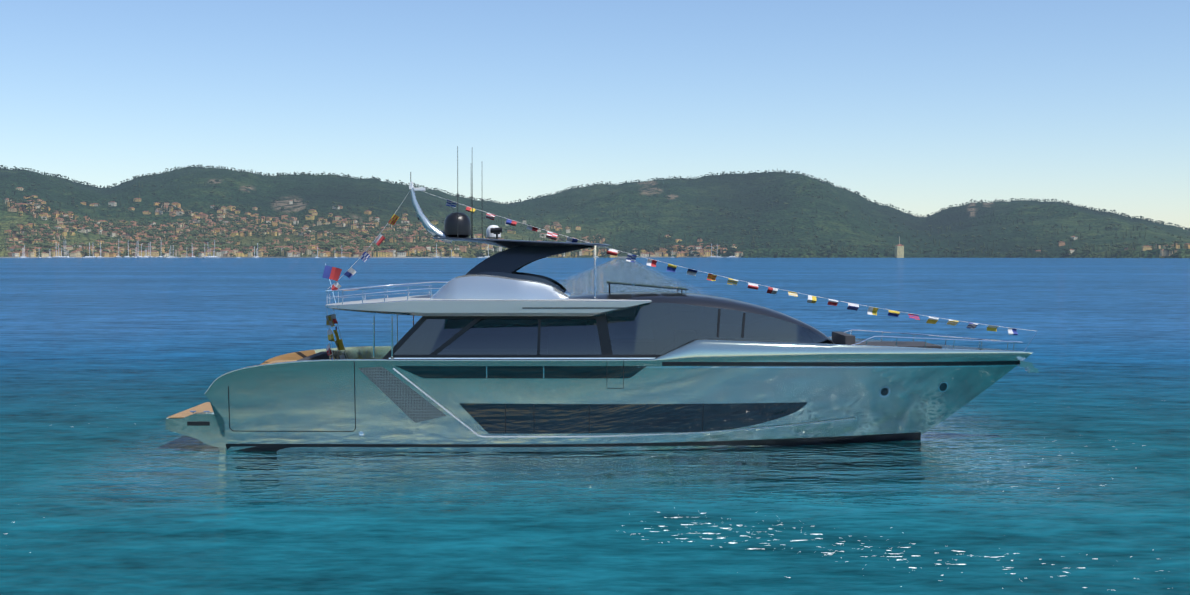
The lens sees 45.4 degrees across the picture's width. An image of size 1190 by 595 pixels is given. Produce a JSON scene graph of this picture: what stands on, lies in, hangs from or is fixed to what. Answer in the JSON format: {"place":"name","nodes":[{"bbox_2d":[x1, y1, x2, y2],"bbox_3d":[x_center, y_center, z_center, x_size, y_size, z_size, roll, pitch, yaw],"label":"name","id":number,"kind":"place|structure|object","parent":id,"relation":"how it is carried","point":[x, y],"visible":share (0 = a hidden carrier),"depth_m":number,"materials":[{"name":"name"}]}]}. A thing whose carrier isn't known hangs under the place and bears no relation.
{"place":"outdoors","nodes":[
{"label":"outdoors","id":0,"kind":"place"},
{"bbox_2d":[0,258,1189,594],"bbox_3d":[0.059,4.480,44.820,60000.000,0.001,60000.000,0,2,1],"label":"sea water","id":1,"kind":"structure","parent":0,"point":[1064,470],"depth_m":38.22,"materials":[{"name":"blue liquid"}]},
{"bbox_2d":[18,238,737,257],"bbox_3d":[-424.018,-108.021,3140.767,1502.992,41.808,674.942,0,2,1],"label":"moored sailboats","id":2,"kind":"object","parent":1,"relation":"on","point":[89,256],"visible":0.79,"depth_m":2954.37,"materials":[{"name":"white"}]},
{"bbox_2d":[166,146,1038,451],"bbox_3d":[0.544,0.256,44.696,26.770,9.850,6.248,0,2,0],"label":"yacht","id":3,"kind":"object","parent":1,"relation":"on","point":[496,352],"visible":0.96,"depth_m":42.16,"materials":[{"name":"grey paint"}]},
{"bbox_2d":[0,167,1189,257],"bbox_3d":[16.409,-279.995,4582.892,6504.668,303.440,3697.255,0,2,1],"label":"hills","id":4,"kind":"structure","parent":0,"point":[322,192],"depth_m":3992.15,"materials":[{"name":"green plant"}]},
{"bbox_2d":[0,165,1189,257],"bbox_3d":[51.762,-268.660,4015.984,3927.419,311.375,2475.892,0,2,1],"label":"trees","id":5,"kind":"object","parent":4,"relation":"on","point":[338,242],"visible":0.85,"depth_m":3460.62,"materials":[{"name":"green plant"}]},
{"bbox_2d":[0,187,1189,257],"bbox_3d":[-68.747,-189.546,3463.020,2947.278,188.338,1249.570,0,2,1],"label":"town buildings","id":6,"kind":"structure","parent":4,"relation":"on","point":[704,252],"depth_m":3375.71,"materials":[{"name":"brown tile"}]},
{"bbox_2d":[0,0,1189,229],"label":"sky","id":7,"kind":"structure","parent":0,"point":[921,107],"materials":[{"name":"blue"}]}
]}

